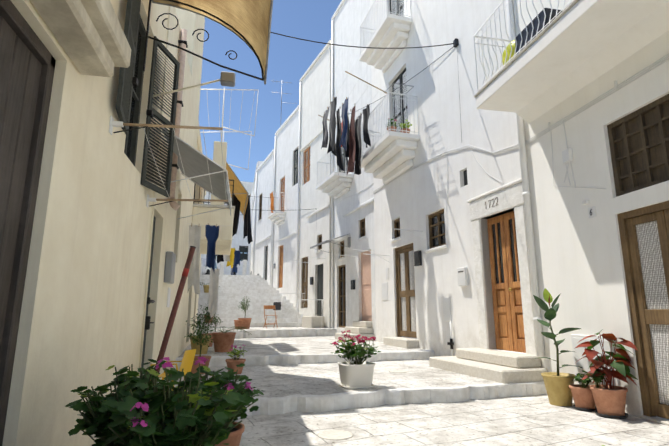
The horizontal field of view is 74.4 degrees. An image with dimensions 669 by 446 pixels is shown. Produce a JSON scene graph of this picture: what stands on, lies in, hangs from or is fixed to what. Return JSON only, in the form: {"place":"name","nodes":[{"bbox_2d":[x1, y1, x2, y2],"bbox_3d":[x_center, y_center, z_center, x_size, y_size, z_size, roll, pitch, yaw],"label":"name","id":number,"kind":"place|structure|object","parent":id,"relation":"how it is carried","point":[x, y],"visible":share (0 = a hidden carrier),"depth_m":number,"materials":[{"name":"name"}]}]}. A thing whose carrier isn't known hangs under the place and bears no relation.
{"place":"outdoors","nodes":[
{"label":"outdoors","id":0,"kind":"place"},
{"bbox_2d":[199,0,341,260],"label":"sky","id":1,"kind":"structure","parent":0,"point":[289,58],"materials":[{"name":"blue"}]},
{"bbox_2d":[235,389,668,445],"bbox_3d":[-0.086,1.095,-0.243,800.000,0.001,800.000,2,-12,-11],"label":"stone pavement","id":2,"kind":"structure","parent":0,"point":[538,420],"depth_m":4.43,"materials":[{"name":"stone"}]},
{"bbox_2d":[2,0,204,445],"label":"building","id":3,"kind":"structure","parent":2,"relation":"on","point":[81,315],"depth_m":3.40,"materials":[{"name":"beige paint"}]},
{"bbox_2d":[0,0,55,445],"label":"door","id":4,"kind":"structure","parent":3,"relation":"attached to","point":[27,63],"depth_m":2.44,"materials":[{"name":"brown wood"}]},
{"bbox_2d":[30,0,130,76],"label":"door hood stone","id":5,"kind":"object","parent":3,"relation":"attached to","point":[90,36],"visible":1,"depth_m":2.67,"materials":[{"name":"beige stone"}]},
{"bbox_2d":[116,0,179,196],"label":"window shutters","id":6,"kind":"object","parent":3,"relation":"attached to","point":[129,94],"depth_m":4.97,"materials":[{"name":"grey wood"}]},
{"bbox_2d":[141,216,155,374],"bbox_3d":[-2.356,1.044,5.573,0.218,2.420,0.800,2,-12,-11],"label":"narrow door","id":7,"kind":"structure","parent":3,"relation":"attached to","point":[147,321],"depth_m":5.74,"materials":[{"name":"wood"}]},
{"bbox_2d":[109,116,227,206],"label":"clothes line arms","id":8,"kind":"object","parent":3,"relation":"attached to","point":[112,123],"visible":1,"depth_m":3.87,"materials":[{"name":"wood"},{"name":"white painted metal"}]},
{"bbox_2d":[138,6,235,377],"bbox_3d":[-2.358,-0.812,6.183,0.910,5.700,3.092,7,-13,-31],"label":"street lamp","id":9,"kind":"object","parent":3,"relation":"attached to","point":[227,79],"visible":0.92,"depth_m":6.37,"materials":[{"name":"silver metal"}]},
{"bbox_2d":[155,124,231,218],"bbox_3d":[-1.997,-0.638,6.538,0.887,0.815,2.018,2,-12,-11],"label":"grey awning canvas","id":10,"kind":"object","parent":3,"relation":"attached to","point":[195,166],"visible":0.81,"depth_m":6.25,"materials":[{"name":"white fabric"}]},
{"bbox_2d":[143,0,272,84],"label":"frame","id":11,"kind":"object","parent":3,"relation":"attached to","point":[248,22],"visible":1,"depth_m":4.87,"materials":[{"name":"tan translucent polycarbonate plastic"},{"name":"wrought iron"}]},
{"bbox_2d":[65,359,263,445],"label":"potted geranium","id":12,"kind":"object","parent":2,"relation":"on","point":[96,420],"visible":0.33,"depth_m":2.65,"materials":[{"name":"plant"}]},
{"bbox_2d":[154,246,195,375],"bbox_3d":[-1.104,0.784,2.870,0.315,1.298,0.041,5,-13,-24],"label":"pole","id":13,"kind":"object","parent":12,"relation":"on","point":[186,269],"visible":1,"depth_m":2.93,"materials":[{"name":"red wood"}]},
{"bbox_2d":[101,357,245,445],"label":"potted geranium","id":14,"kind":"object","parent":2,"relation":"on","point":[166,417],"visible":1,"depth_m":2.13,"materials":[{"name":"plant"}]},
{"bbox_2d":[183,119,205,350],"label":"house","id":15,"kind":"structure","parent":2,"relation":"on","point":[192,304],"depth_m":11.01,"materials":[{"name":"beige paint"}]},
{"bbox_2d":[192,141,234,254],"bbox_3d":[-3.055,-0.512,11.341,0.930,2.330,2.710,3,-12,-14],"label":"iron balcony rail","id":16,"kind":"object","parent":15,"relation":"attached to","point":[223,219],"visible":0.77,"depth_m":10.01,"materials":[{"name":"stone"}]},
{"bbox_2d":[200,88,257,169],"bbox_3d":[-3.001,-2.333,11.647,1.708,1.460,2.624,3,-12,-14],"label":"clothes drying rack","id":17,"kind":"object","parent":16,"relation":"on","point":[223,131],"depth_m":10.66,"materials":[{"name":"white metal"}]},
{"bbox_2d":[187,190,273,317],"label":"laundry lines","id":18,"kind":"object","parent":16,"relation":"attached to","point":[212,233],"visible":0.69,"depth_m":9.37,"materials":[{"name":"white"}]},
{"bbox_2d":[226,161,248,219],"bbox_3d":[-2.905,-0.960,12.443,0.823,1.326,2.622,3,-12,-14],"label":"ochre awning","id":19,"kind":"object","parent":16,"relation":"attached to","point":[241,193],"visible":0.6,"depth_m":11.87,"materials":[{"name":"yellow fabric"}]},
{"bbox_2d":[201,181,253,274],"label":"house","id":20,"kind":"structure","parent":2,"relation":"on","point":[240,240],"depth_m":42.82,"materials":[{"name":"white paint"}]},
{"bbox_2d":[206,238,247,272],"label":"joinery","id":21,"kind":"object","parent":20,"relation":"attached to","point":[243,252],"visible":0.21,"depth_m":42.84,"materials":[{"name":"grey glass"}]},
{"bbox_2d":[250,161,262,272],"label":"house","id":22,"kind":"structure","parent":2,"relation":"on","point":[259,163],"depth_m":30.52,"materials":[{"name":"white paint"}]},
{"bbox_2d":[249,192,254,274],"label":"building","id":23,"kind":"structure","parent":22,"relation":"attached to","point":[252,203],"depth_m":32.48,"materials":[{"name":"white paint"}]},
{"bbox_2d":[254,149,296,284],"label":"house","id":24,"kind":"structure","parent":2,"relation":"on","point":[265,179],"depth_m":24.81,"materials":[{"name":"white paint"}]},
{"bbox_2d":[252,172,270,279],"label":"building","id":25,"kind":"structure","parent":24,"relation":"attached to","point":[260,219],"depth_m":26.11,"materials":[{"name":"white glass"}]},
{"bbox_2d":[273,79,296,126],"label":"tv antenna","id":26,"kind":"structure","parent":24,"relation":"on","point":[281,94],"depth_m":25.31,"materials":[{"name":"silver metal"}]},
{"bbox_2d":[267,136,297,287],"bbox_3d":[-2.526,0.063,21.267,0.700,10.600,4.124,5,-13,-25],"label":"joinery","id":27,"kind":"object","parent":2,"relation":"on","point":[276,217],"visible":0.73,"depth_m":21.93,"materials":[{"name":"white glass"}]},
{"bbox_2d":[270,192,273,212],"bbox_3d":[-3.040,-1.006,21.527,0.152,1.071,0.500,6,-13,-26],"label":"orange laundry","id":28,"kind":"object","parent":27,"relation":"attached to","point":[272,201],"visible":0.94,"depth_m":21.44,"materials":[{"name":"fabric"}]},
{"bbox_2d":[272,105,309,305],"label":"house","id":29,"kind":"structure","parent":2,"relation":"on","point":[287,137],"depth_m":21.46,"materials":[{"name":"white paint"}]},
{"bbox_2d":[285,82,328,327],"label":"building","id":30,"kind":"structure","parent":2,"relation":"on","point":[317,321],"depth_m":18.23,"materials":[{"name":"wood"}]},
{"bbox_2d":[298,40,330,327],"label":"house","id":31,"kind":"structure","parent":2,"relation":"on","point":[315,80],"depth_m":18.11,"materials":[{"name":"white paint"}]},
{"bbox_2d":[310,20,373,340],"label":"building","id":32,"kind":"structure","parent":2,"relation":"on","point":[335,185],"depth_m":14.94,"materials":[{"name":"white painted metal"},{"name":"wood"},{"name":"dark glass"}]},
{"bbox_2d":[157,327,546,417],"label":"broad street steps","id":33,"kind":"structure","parent":2,"relation":"on","point":[287,369],"depth_m":6.63,"materials":[{"name":"stone"}]},
{"bbox_2d":[150,349,195,391],"bbox_3d":[-1.780,1.671,4.800,0.420,0.556,0.334,-2,-12,9],"label":"yellow chair","id":34,"kind":"object","parent":33,"relation":"on","point":[187,360],"visible":0.52,"depth_m":4.87,"materials":[{"name":"orange"}]},
{"bbox_2d":[185,322,213,373],"bbox_3d":[-2.178,2.026,7.157,0.464,0.797,0.434,1,-12,-3],"label":"potted plant","id":35,"kind":"object","parent":33,"relation":"on","point":[199,334],"visible":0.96,"depth_m":7.12,"materials":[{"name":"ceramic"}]},
{"bbox_2d":[186,314,212,354],"bbox_3d":[-2.681,2.189,8.733,0.514,0.775,0.479,-3,-12,12],"label":"potted plant","id":36,"kind":"object","parent":33,"relation":"on","point":[204,350],"visible":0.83,"depth_m":8.57,"materials":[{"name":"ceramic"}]},
{"bbox_2d":[194,305,215,346],"bbox_3d":[-3.093,2.440,10.546,0.491,1.006,0.660,6,-13,-26],"label":"pot","id":37,"kind":"object","parent":33,"relation":"on","point":[207,314],"visible":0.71,"depth_m":10.50,"materials":[{"name":"ceramic"}]},
{"bbox_2d":[201,282,222,331],"bbox_3d":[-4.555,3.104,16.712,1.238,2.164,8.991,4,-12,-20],"label":"potted plant","id":38,"kind":"object","parent":33,"relation":"on","point":[206,288],"visible":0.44,"depth_m":16.50,"materials":[{"name":"plant"}]},
{"bbox_2d":[197,326,251,351],"bbox_3d":[-2.379,2.413,9.215,1.037,0.529,1.239,6,-13,-27],"label":"potted plant","id":39,"kind":"object","parent":33,"relation":"on","point":[223,341],"visible":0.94,"depth_m":9.01,"materials":[{"name":"ceramic"}]},
{"bbox_2d":[225,344,246,374],"bbox_3d":[-1.581,2.189,7.087,0.338,0.449,0.317,2,-12,-11],"label":"potted plant","id":40,"kind":"object","parent":33,"relation":"on","point":[232,363],"visible":0.98,"depth_m":7.01,"materials":[{"name":"ceramic"}]},
{"bbox_2d":[234,296,251,328],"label":"potted shrub","id":41,"kind":"object","parent":33,"relation":"on","point":[240,323],"visible":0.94,"depth_m":14.77,"materials":[{"name":"orange ceramic"}]},
{"bbox_2d":[197,274,302,327],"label":"staircase","id":42,"kind":"structure","parent":33,"relation":"on","point":[258,291],"depth_m":19.42,"materials":[{"name":"paint"}]},
{"bbox_2d":[201,258,219,274],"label":"building","id":43,"kind":"structure","parent":42,"relation":"on","point":[205,270],"depth_m":27.37,"materials":[{"name":"white paint"}]},
{"bbox_2d":[200,259,246,274],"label":"bollards","id":44,"kind":"object","parent":42,"relation":"on","point":[244,267],"visible":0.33,"depth_m":24.68,"materials":[{"name":"white stone"}]},
{"bbox_2d":[231,263,237,274],"bbox_3d":[-6.238,2.888,27.175,0.640,1.128,1.634,2,-12,-11],"label":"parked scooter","id":45,"kind":"object","parent":42,"relation":"on","point":[234,270],"visible":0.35,"depth_m":26.50,"materials":[{"name":"blue metal"}]},
{"bbox_2d":[273,302,280,309],"bbox_3d":[-2.406,3.591,18.596,0.350,0.500,0.300,2,-12,-11],"label":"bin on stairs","id":46,"kind":"object","parent":42,"relation":"on","point":[277,305],"visible":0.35,"depth_m":18.47,"materials":[{"name":"grey plastic"}]},
{"bbox_2d":[263,305,277,327],"bbox_3d":[-2.293,3.362,15.804,0.428,0.811,0.458,5,-12,-23],"label":"folding wooden chair","id":47,"kind":"object","parent":33,"relation":"on","point":[269,307],"visible":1,"depth_m":15.90,"materials":[{"name":"orange wood"}]},
{"bbox_2d":[279,293,324,327],"bbox_3d":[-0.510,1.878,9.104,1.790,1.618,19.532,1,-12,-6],"label":"clothes horse","id":48,"kind":"object","parent":33,"relation":"on","point":[297,307],"visible":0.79,"depth_m":16.13},
{"bbox_2d":[330,330,380,388],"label":"potted flowers","id":49,"kind":"object","parent":33,"relation":"on","point":[355,373],"visible":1,"depth_m":5.75,"materials":[{"name":"white"}]},
{"bbox_2d":[331,0,416,340],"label":"house","id":50,"kind":"structure","parent":2,"relation":"on","point":[348,17],"depth_m":15.03,"materials":[{"name":"white paint"}]},
{"bbox_2d":[370,0,541,386],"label":"house facade","id":51,"kind":"structure","parent":2,"relation":"on","point":[413,199],"depth_m":9.41,"materials":[{"name":"white paint"}]},
{"bbox_2d":[250,32,461,210],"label":"overhead cables","id":52,"kind":"object","parent":51,"relation":"attached to","point":[455,43],"visible":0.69,"depth_m":9.03,"materials":[{"name":"black plastic"}]},
{"bbox_2d":[359,0,411,72],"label":"balcony","id":53,"kind":"structure","parent":51,"relation":"attached to","point":[392,30],"depth_m":11.91,"materials":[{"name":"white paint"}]},
{"bbox_2d":[361,83,419,183],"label":"balcony","id":54,"kind":"structure","parent":51,"relation":"attached to","point":[389,156],"depth_m":10.97,"materials":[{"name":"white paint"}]},
{"bbox_2d":[318,71,386,174],"bbox_3d":[0.402,-2.317,11.487,1.078,2.058,2.482,3,-12,-17],"label":"clothesline","id":55,"kind":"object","parent":54,"relation":"attached to","point":[348,140],"depth_m":11.67,"materials":[{"name":"black fabric"}]},
{"bbox_2d":[387,118,411,132],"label":"potted plants","id":56,"kind":"object","parent":54,"relation":"on","point":[391,126],"visible":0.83,"depth_m":10.66,"materials":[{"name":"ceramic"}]},
{"bbox_2d":[383,243,418,348],"bbox_3d":[1.637,1.770,10.825,0.430,2.470,1.350,3,-12,-17],"label":"door","id":57,"kind":"structure","parent":51,"relation":"attached to","point":[405,294],"depth_m":10.90,"materials":[{"name":"wood"},{"name":"lace glass"}]},
{"bbox_2d":[390,0,467,252],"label":"windows","id":58,"kind":"structure","parent":51,"relation":"attached to","point":[437,239],"depth_m":9.96,"materials":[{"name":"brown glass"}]},
{"bbox_2d":[367,144,518,355],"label":"services","id":59,"kind":"object","parent":51,"relation":"attached to","point":[462,273],"visible":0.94,"depth_m":8.96,"materials":[{"name":"white plastic"}]},
{"bbox_2d":[429,178,547,383],"bbox_3d":[2.482,0.945,7.457,0.980,3.075,2.070,3,-12,-17],"label":"door surround","id":60,"kind":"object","parent":51,"relation":"attached to","point":[513,316],"depth_m":7.37,"materials":[{"name":"white stone"}]},
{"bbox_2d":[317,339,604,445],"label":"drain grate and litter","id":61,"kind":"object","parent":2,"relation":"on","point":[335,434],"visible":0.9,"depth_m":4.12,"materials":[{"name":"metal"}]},
{"bbox_2d":[533,288,581,406],"bbox_3d":[2.876,1.552,5.625,0.610,1.445,0.529,0,-12,2],"label":"potted rubber plant","id":62,"kind":"object","parent":2,"relation":"on","point":[558,389],"visible":0.98,"depth_m":5.54,"materials":[{"name":"green plant"}]},
{"bbox_2d":[569,370,596,411],"bbox_3d":[2.961,1.984,5.233,0.301,0.443,0.341,-2,-12,8],"label":"potted plant","id":63,"kind":"object","parent":2,"relation":"on","point":[582,395],"visible":0.88,"depth_m":5.15,"materials":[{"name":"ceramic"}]},
{"bbox_2d":[512,0,668,416],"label":"wall","id":64,"kind":"structure","parent":2,"relation":"on","point":[579,261],"depth_m":5.69,"materials":[{"name":"white paint"}]},
{"bbox_2d":[473,0,668,122],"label":"balcony","id":65,"kind":"structure","parent":64,"relation":"attached to","point":[572,48],"depth_m":5.40,"materials":[{"name":"stone"}]},
{"bbox_2d":[502,8,561,64],"bbox_3d":[2.693,-2.442,6.027,0.450,0.552,1.205,2,-12,-11],"label":"balcony basin and crate","id":66,"kind":"object","parent":65,"relation":"on","point":[541,15],"visible":0.21,"depth_m":5.71,"materials":[{"name":"plastic"}]},
{"bbox_2d":[506,0,668,385],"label":"cables","id":67,"kind":"object","parent":64,"relation":"attached to","point":[578,352],"visible":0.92,"depth_m":6.38,"materials":[{"name":"white"}]},
{"bbox_2d":[607,94,668,196],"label":"window","id":68,"kind":"structure","parent":64,"relation":"attached to","point":[639,144],"depth_m":5.01,"materials":[{"name":"brown wood"}]},
{"bbox_2d":[617,201,668,425],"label":"door","id":69,"kind":"structure","parent":64,"relation":"attached to","point":[644,235],"depth_m":4.81,"materials":[{"name":"brown wood"}]},
{"bbox_2d":[575,329,637,418],"bbox_3d":[3.063,1.679,4.968,0.619,0.934,0.546,-4,-12,19],"label":"potted plant","id":70,"kind":"object","parent":2,"relation":"on","point":[610,401],"visible":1,"depth_m":4.88,"materials":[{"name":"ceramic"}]}
]}

